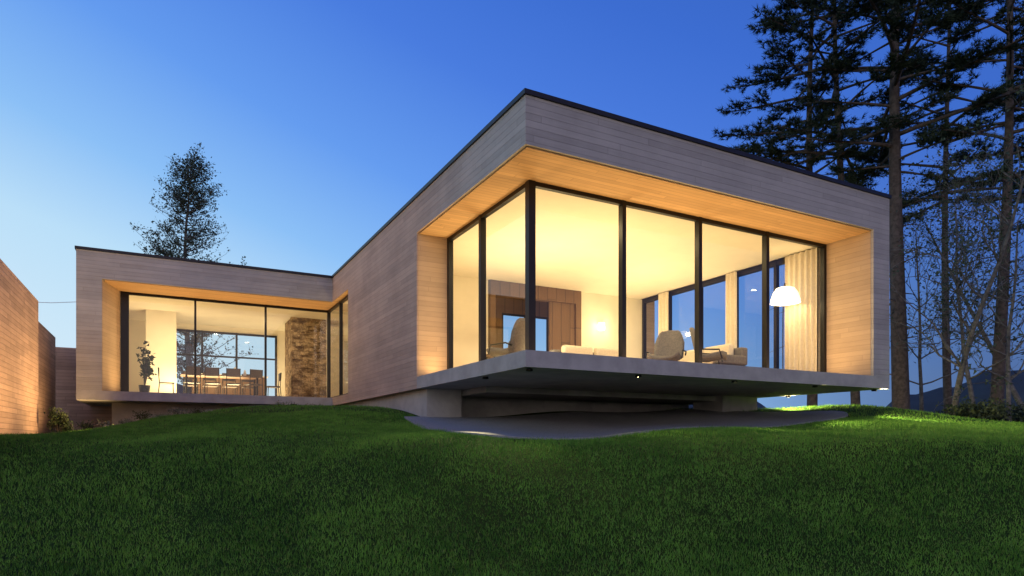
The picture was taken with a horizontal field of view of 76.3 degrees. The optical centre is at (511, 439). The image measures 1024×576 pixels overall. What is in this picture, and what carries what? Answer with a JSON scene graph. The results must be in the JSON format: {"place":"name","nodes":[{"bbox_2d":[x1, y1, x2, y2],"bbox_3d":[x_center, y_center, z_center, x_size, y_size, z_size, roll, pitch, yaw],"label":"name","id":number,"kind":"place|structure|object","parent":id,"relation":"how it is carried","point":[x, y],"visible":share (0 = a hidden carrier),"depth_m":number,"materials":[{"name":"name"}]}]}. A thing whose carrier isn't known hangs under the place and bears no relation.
{"place":"outdoors","nodes":[
{"label":"outdoors","id":0,"kind":"place"},
{"bbox_2d":[38,302,67,302],"bbox_3d":[-16.933,-5.075,23.999,2.651,0.073,0.022,0,0,0],"label":"overhead cable","id":1,"kind":"object","parent":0,"point":[52,302],"visible":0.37,"depth_m":23.99,"materials":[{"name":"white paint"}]},
{"bbox_2d":[192,374,267,395],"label":"kitchen island","id":2,"kind":"structure","parent":0,"point":[213,390],"depth_m":23.16,"materials":[{"name":"brown wood"}]},
{"bbox_2d":[120,188,815,335],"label":"ceiling","id":3,"kind":"structure","parent":0,"point":[576,243],"depth_m":15.32,"materials":[{"name":"beige paint"}]},
{"bbox_2d":[76,94,888,311],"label":"roof slab","id":4,"kind":"structure","parent":3,"relation":"on","point":[524,121],"depth_m":12.09,"materials":[{"name":"grey wood"}]},
{"bbox_2d":[75,88,891,277],"bbox_3d":[-3.024,-5.129,18.910,12.177,0.072,24.087,0,0,-56],"label":"roof coping","id":5,"kind":"object","parent":4,"relation":"on","point":[508,107],"visible":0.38,"depth_m":11.98,"materials":[{"name":"black metal"}]},
{"bbox_2d":[105,146,870,309],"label":"timber soffit","id":6,"kind":"structure","parent":3,"relation":"attached to","point":[520,168],"depth_m":12.00,"materials":[{"name":"brown wood"}]},
{"bbox_2d":[658,291,668,334],"bbox_3d":[4.428,-2.835,19.070,0.099,2.950,0.500,0,0,-28],"label":"curtain","id":7,"kind":"object","parent":3,"relation":"hanging from","point":[663,311],"visible":0.4,"depth_m":19.06,"materials":[{"name":"fabric"}]},
{"bbox_2d":[725,271,736,347],"bbox_3d":[5.645,-2.835,16.800,0.098,2.950,0.350,0,0,-28],"label":"curtain","id":8,"kind":"object","parent":3,"relation":"hanging from","point":[731,313],"visible":0.6,"depth_m":16.77,"materials":[{"name":"fabric"}]},
{"bbox_2d":[785,248,816,371],"bbox_3d":[6.637,-2.835,14.949,0.099,2.950,0.850,0,0,-28],"label":"curtain","id":9,"kind":"object","parent":3,"relation":"hanging from","point":[801,321],"visible":0.73,"depth_m":14.93,"materials":[{"name":"fabric"}]},
{"bbox_2d":[0,405,1023,575],"bbox_3d":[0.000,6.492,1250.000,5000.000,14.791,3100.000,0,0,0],"label":"lawn","id":10,"kind":"structure","parent":0,"point":[524,509],"depth_m":7.81,"materials":[{"name":"green plant"}]},
{"bbox_2d":[0,259,37,434],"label":"wall","id":11,"kind":"structure","parent":10,"relation":"on","point":[18,356],"depth_m":13.34,"materials":[{"name":"brown wood"}]},
{"bbox_2d":[38,321,54,433],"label":"wall","id":12,"kind":"structure","parent":10,"relation":"on","point":[46,369],"depth_m":18.05,"materials":[{"name":"brown wood"}]},
{"bbox_2d":[44,406,72,432],"bbox_3d":[-10.829,-0.454,15.590,0.547,0.744,0.469,0,0,14],"label":"garden shrub","id":13,"kind":"object","parent":10,"relation":"on","point":[57,419],"visible":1,"depth_m":15.56,"materials":[{"name":"green plant"}]},
{"bbox_2d":[52,423,73,431],"bbox_3d":[-11.689,-0.336,16.920,0.550,0.546,0.606,0,0,-21],"label":"garden shrub","id":14,"kind":"object","parent":10,"relation":"on","point":[65,429],"visible":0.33,"depth_m":16.93,"materials":[{"name":"green plant"}]},
{"bbox_2d":[55,347,111,430],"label":"wall","id":15,"kind":"structure","parent":10,"relation":"on","point":[77,411],"depth_m":20.50,"materials":[{"name":"brown wood"}]},
{"bbox_2d":[71,420,99,429],"bbox_3d":[-10.872,-0.347,16.654,0.574,0.381,0.595,0,0,0],"label":"groundcover plant","id":16,"kind":"object","parent":10,"relation":"on","point":[84,425],"visible":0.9,"depth_m":16.62,"materials":[{"name":"green plant"}]},
{"bbox_2d":[97,419,112,426],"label":"groundcover plant","id":17,"kind":"object","parent":10,"relation":"on","point":[105,424],"visible":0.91,"depth_m":16.44,"materials":[{"name":"green plant"}]},
{"bbox_2d":[118,418,134,423],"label":"groundcover plant","id":18,"kind":"object","parent":10,"relation":"on","point":[124,421],"visible":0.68,"depth_m":17.18,"materials":[{"name":"green plant"}]},
{"bbox_2d":[132,410,152,420],"bbox_3d":[-9.724,-0.590,17.073,0.646,0.395,0.545,0,0,32],"label":"groundcover plant","id":19,"kind":"object","parent":10,"relation":"on","point":[140,414],"visible":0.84,"depth_m":16.98,"materials":[{"name":"green plant"}]},
{"bbox_2d":[166,407,192,414],"bbox_3d":[-8.797,-0.716,17.260,0.578,0.398,0.629,0,0,0],"label":"groundcover plant","id":20,"kind":"object","parent":10,"relation":"on","point":[176,411],"visible":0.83,"depth_m":17.19,"materials":[{"name":"green plant"}]},
{"bbox_2d":[129,143,257,393],"bbox_3d":[-14.700,-6.788,30.084,5.837,13.407,5.539,0,0,0],"label":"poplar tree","id":21,"kind":"object","parent":10,"relation":"on","point":[180,198],"visible":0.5,"depth_m":29.75,"materials":[{"name":"green plant"}]},
{"bbox_2d":[188,407,203,413],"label":"groundcover plant","id":22,"kind":"object","parent":10,"relation":"on","point":[197,410],"visible":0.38,"depth_m":17.91,"materials":[{"name":"green plant"}]},
{"bbox_2d":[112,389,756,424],"bbox_3d":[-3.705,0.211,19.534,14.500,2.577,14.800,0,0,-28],"label":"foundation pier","id":23,"kind":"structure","parent":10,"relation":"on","point":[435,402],"depth_m":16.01,"materials":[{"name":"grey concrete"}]},
{"bbox_2d":[332,233,446,405],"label":"side wall","id":24,"kind":"structure","parent":23,"relation":"on","point":[383,328],"depth_m":15.63,"materials":[{"name":"wood"}]},
{"bbox_2d":[76,350,888,406],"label":"floor slab","id":25,"kind":"structure","parent":23,"relation":"on","point":[567,371],"depth_m":12.36,"materials":[{"name":"grey concrete"}]},
{"bbox_2d":[76,276,120,390],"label":"wing side wall","id":26,"kind":"structure","parent":25,"relation":"on","point":[88,333],"depth_m":17.49,"materials":[{"name":"grey wood"}]},
{"bbox_2d":[102,280,119,390],"bbox_3d":[-11.256,-2.830,18.329,0.008,3.000,1.416,0,0,-14],"label":"wing jamb lining","id":27,"kind":"object","parent":26,"relation":"attached to","point":[110,338],"visible":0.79,"depth_m":18.23,"materials":[{"name":"brown wood"}]},
{"bbox_2d":[129,275,641,396],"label":"interior wall","id":28,"kind":"structure","parent":25,"relation":"on","point":[156,329],"depth_m":20.11,"materials":[{"name":"beige paint"}]},
{"bbox_2d":[599,322,604,330],"bbox_3d":[2.655,-3.360,19.311,0.180,0.220,0.180,0,0,-28],"label":"wall sconce","id":29,"kind":"object","parent":28,"relation":"attached to","point":[601,326],"depth_m":19.23,"materials":[{"name":"beige"}]},
{"bbox_2d":[121,180,826,397],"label":"window frames","id":30,"kind":"structure","parent":25,"relation":"on","point":[528,187],"depth_m":13.58,"materials":[{"name":"black metal"}]},
{"bbox_2d":[461,386,715,404],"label":"underside beam","id":31,"kind":"structure","parent":25,"relation":"attached to","point":[538,394],"depth_m":14.68,"materials":[{"name":"concrete"}]},
{"bbox_2d":[418,232,870,375],"bbox_3d":[2.751,-2.830,14.091,9.436,3.000,0.912,0,0,1],"label":"jamb lining","id":32,"kind":"object","parent":25,"relation":"on","point":[848,305],"visible":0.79,"depth_m":13.90,"materials":[{"name":"beige wood"}]},
{"bbox_2d":[689,327,726,363],"bbox_3d":[4.263,-1.898,14.171,0.792,1.106,0.816,0,0,18],"label":"lounge chair","id":33,"kind":"object","parent":25,"relation":"on","point":[714,356],"visible":0.61,"depth_m":13.91,"materials":[{"name":"grey fabric"}]},
{"bbox_2d":[646,230,888,376],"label":"jamb wall","id":34,"kind":"structure","parent":25,"relation":"on","point":[879,303],"depth_m":13.65,"materials":[{"name":"wood"}]},
{"bbox_2d":[770,283,800,368],"bbox_3d":[6.295,-2.466,14.931,0.963,2.233,0.650,0,0,-55],"label":"floor lamp","id":35,"kind":"object","parent":25,"relation":"on","point":[784,295],"visible":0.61,"depth_m":14.67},
{"bbox_2d":[710,0,917,406],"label":"pine tree","id":36,"kind":"object","parent":10,"relation":"on","point":[850,153],"visible":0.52,"depth_m":21.84,"materials":[{"name":"green plant"}]},
{"bbox_2d":[721,0,952,404],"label":"pine tree","id":37,"kind":"object","parent":10,"relation":"on","point":[910,64],"visible":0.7,"depth_m":20.90,"materials":[{"name":"green plant"}]},
{"bbox_2d":[778,0,1023,408],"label":"pine tree","id":38,"kind":"object","parent":10,"relation":"on","point":[896,22],"visible":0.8,"depth_m":19.71,"materials":[{"name":"green plant"}]},
{"bbox_2d":[859,0,1023,412],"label":"pine tree","id":39,"kind":"object","parent":10,"relation":"on","point":[947,380],"visible":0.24,"depth_m":24.01,"materials":[{"name":"green plant"}]},
{"bbox_2d":[870,144,1023,408],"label":"bare tree","id":40,"kind":"object","parent":10,"relation":"on","point":[1014,393],"visible":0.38,"depth_m":21.30,"materials":[{"name":"brown plant"}]},
{"bbox_2d":[889,179,1022,411],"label":"bare tree","id":41,"kind":"object","parent":10,"relation":"on","point":[921,401],"visible":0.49,"depth_m":20.69,"materials":[{"name":"brown plant"}]},
{"bbox_2d":[889,72,1023,413],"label":"bare tree","id":42,"kind":"object","parent":10,"relation":"on","point":[964,359],"visible":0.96,"depth_m":15.94,"materials":[{"name":"brown plant"}]},
{"bbox_2d":[889,136,1023,403],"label":"bare tree","id":43,"kind":"object","parent":10,"relation":"on","point":[967,376],"visible":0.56,"depth_m":19.08,"materials":[{"name":"brown plant"}]},
{"bbox_2d":[902,0,1023,406],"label":"pine tree","id":44,"kind":"object","parent":10,"relation":"on","point":[1009,21],"visible":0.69,"depth_m":18.99,"materials":[{"name":"green plant"}]},
{"bbox_2d":[916,149,1023,421],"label":"bare tree","id":45,"kind":"object","parent":10,"relation":"on","point":[1008,379],"visible":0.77,"depth_m":16.99,"materials":[{"name":"brown plant"}]},
{"bbox_2d":[922,1,1023,313],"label":"pine tree","id":46,"kind":"object","parent":10,"relation":"on","point":[1022,171],"visible":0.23,"depth_m":26.19,"materials":[{"name":"green plant"}]},
{"bbox_2d":[950,412,1001,420],"bbox_3d":[12.083,-0.521,16.955,1.218,0.454,1.736,0,0,41],"label":"undergrowth shrub","id":47,"kind":"object","parent":10,"relation":"on","point":[976,415],"visible":0.18,"depth_m":16.43,"materials":[{"name":"green plant"}]},
{"bbox_2d":[938,396,1017,421],"bbox_3d":[11.809,-0.714,16.572,1.567,0.834,1.541,0,0,0],"label":"undergrowth shrub","id":48,"kind":"object","parent":10,"relation":"on","point":[961,410],"visible":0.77,"depth_m":16.41,"materials":[{"name":"green plant"}]},
{"bbox_2d":[936,391,1023,420],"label":"undergrowth shrub","id":49,"kind":"object","parent":10,"relation":"on","point":[1000,404],"visible":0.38,"depth_m":16.53,"materials":[{"name":"green plant"}]},
{"bbox_2d":[1000,398,1023,419],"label":"undergrowth shrub","id":50,"kind":"object","parent":10,"relation":"on","point":[1020,409],"visible":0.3,"depth_m":17.39,"materials":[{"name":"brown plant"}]},
{"bbox_2d":[1001,413,1023,422],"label":"undergrowth shrub","id":51,"kind":"object","parent":10,"relation":"on","point":[1020,418],"visible":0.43,"depth_m":17.13,"materials":[{"name":"green plant"}]},
{"bbox_2d":[0,0,1023,408],"label":"sky","id":52,"kind":"structure","parent":0,"point":[319,121],"materials":[{"name":"blue"}]},
{"bbox_2d":[461,397,688,416],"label":"foundation wall","id":53,"kind":"structure","parent":0,"point":[480,407],"depth_m":15.73,"materials":[{"name":"grey concrete"}]},
{"bbox_2d":[176,370,1023,413],"bbox_3d":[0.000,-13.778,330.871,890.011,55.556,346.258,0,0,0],"label":"hills","id":54,"kind":"structure","parent":0,"point":[932,398],"depth_m":331.23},
{"bbox_2d":[404,409,847,439],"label":"patio","id":55,"kind":"structure","parent":0,"point":[575,425],"depth_m":13.09,"materials":[{"name":"grey concrete"}]},
{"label":"interior floor","id":56,"kind":"structure","parent":0,"visible":0},
{"bbox_2d":[136,340,156,391],"bbox_3d":[-11.195,-2.198,19.973,0.592,1.696,0.593,0,0,-28],"label":"potted plant","id":57,"kind":"object","parent":56,"relation":"on","point":[147,369],"visible":0.96,"depth_m":19.91,"materials":[{"name":"green plant"}]},
{"bbox_2d":[158,367,173,392],"bbox_3d":[-11.001,-1.815,20.729,0.473,0.932,0.440,0,0,-28],"label":"dining chair","id":58,"kind":"object","parent":56,"relation":"on","point":[169,383],"visible":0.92,"depth_m":20.54,"materials":[{"name":"wood"}]},
{"bbox_2d":[183,371,196,393],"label":"dining chair","id":59,"kind":"object","parent":56,"relation":"on","point":[190,378],"visible":0.39,"depth_m":21.69,"materials":[{"name":"wood"}]},
{"bbox_2d":[183,366,200,393],"bbox_3d":[-10.005,-1.815,20.393,0.440,0.932,0.473,0,0,-37],"label":"dining chair","id":60,"kind":"object","parent":56,"relation":"on","point":[189,370],"visible":0.91,"depth_m":20.23,"materials":[{"name":"wood"}]},
{"bbox_2d":[202,372,217,393],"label":"dining chair","id":61,"kind":"object","parent":56,"relation":"on","point":[210,379],"visible":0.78,"depth_m":21.77,"materials":[{"name":"wood"}]},
{"bbox_2d":[204,367,220,393],"bbox_3d":[-9.482,-1.815,20.674,0.440,0.932,0.473,0,0,-17],"label":"dining chair","id":62,"kind":"object","parent":56,"relation":"on","point":[211,371],"visible":0.95,"depth_m":20.48,"materials":[{"name":"wood"}]},
{"bbox_2d":[180,373,260,394],"bbox_3d":[-9.529,-1.725,21.404,2.400,0.750,0.900,0,0,-28],"label":"dining table","id":63,"kind":"object","parent":56,"relation":"on","point":[255,381],"visible":0.66,"depth_m":21.49,"materials":[{"name":"brown wood"}]},
{"bbox_2d":[222,373,237,394],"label":"dining chair","id":64,"kind":"object","parent":56,"relation":"on","point":[224,387],"visible":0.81,"depth_m":22.19,"materials":[{"name":"wood"}]},
{"bbox_2d":[226,368,240,394],"bbox_3d":[-8.951,-1.815,20.958,0.440,0.932,0.473,0,0,-22],"label":"dining chair","id":65,"kind":"object","parent":56,"relation":"on","point":[232,372],"visible":0.94,"depth_m":20.77,"materials":[{"name":"wood"}]},
{"bbox_2d":[241,374,252,388],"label":"dining chair","id":66,"kind":"object","parent":56,"relation":"on","point":[245,380],"visible":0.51,"depth_m":22.54,"materials":[{"name":"wood"}]},
{"bbox_2d":[244,369,262,395],"bbox_3d":[-8.417,-1.815,21.245,0.440,0.932,0.473,0,0,-44],"label":"dining chair","id":67,"kind":"object","parent":56,"relation":"on","point":[254,373],"visible":0.93,"depth_m":21.14,"materials":[{"name":"wood"}]},
{"bbox_2d":[267,373,281,395],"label":"dining chair","id":68,"kind":"object","parent":56,"relation":"on","point":[279,379],"visible":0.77,"depth_m":22.09,"materials":[{"name":"leather"}]},
{"bbox_2d":[285,317,326,397],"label":"stone chimney wall","id":69,"kind":"structure","parent":56,"relation":"on","point":[305,356],"depth_m":23.23,"materials":[{"name":"brown stone"}]},
{"bbox_2d":[486,318,524,356],"bbox_3d":[-0.028,-1.898,13.321,0.792,1.106,0.816,0,0,33],"label":"lounge chair","id":70,"kind":"object","parent":56,"relation":"on","point":[516,343],"visible":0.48,"depth_m":13.04,"materials":[{"name":"grey fabric"}]},
{"bbox_2d":[488,280,580,358],"bbox_3d":[0.340,-2.840,18.983,2.970,2.980,1.570,0,0,-28],"label":"walnut bay","id":71,"kind":"object","parent":56,"relation":"on","point":[560,309],"visible":0.48,"depth_m":18.73,"materials":[{"name":"brown wood"}]},
{"bbox_2d":[550,345,617,356],"bbox_3d":[2.072,-1.810,15.845,2.240,0.920,0.960,0,0,-28],"label":"sofa","id":72,"kind":"object","parent":56,"relation":"on","point":[586,350],"visible":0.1,"depth_m":15.81,"materials":[{"name":"grey fabric"}]},
{"bbox_2d":[646,330,686,360],"bbox_3d":[3.385,-1.898,14.266,0.816,1.106,0.792,0,0,26],"label":"lounge chair","id":73,"kind":"object","parent":56,"relation":"on","point":[669,344],"visible":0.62,"depth_m":14.48,"materials":[{"name":"grey fabric"}]},
{"bbox_2d":[679,344,746,365],"bbox_3d":[4.599,-1.810,16.042,0.960,0.920,2.240,0,0,-28],"label":"sofa","id":74,"kind":"object","parent":56,"relation":"on","point":[737,356],"visible":0.29,"depth_m":15.31,"materials":[{"name":"grey fabric"}]}
]}

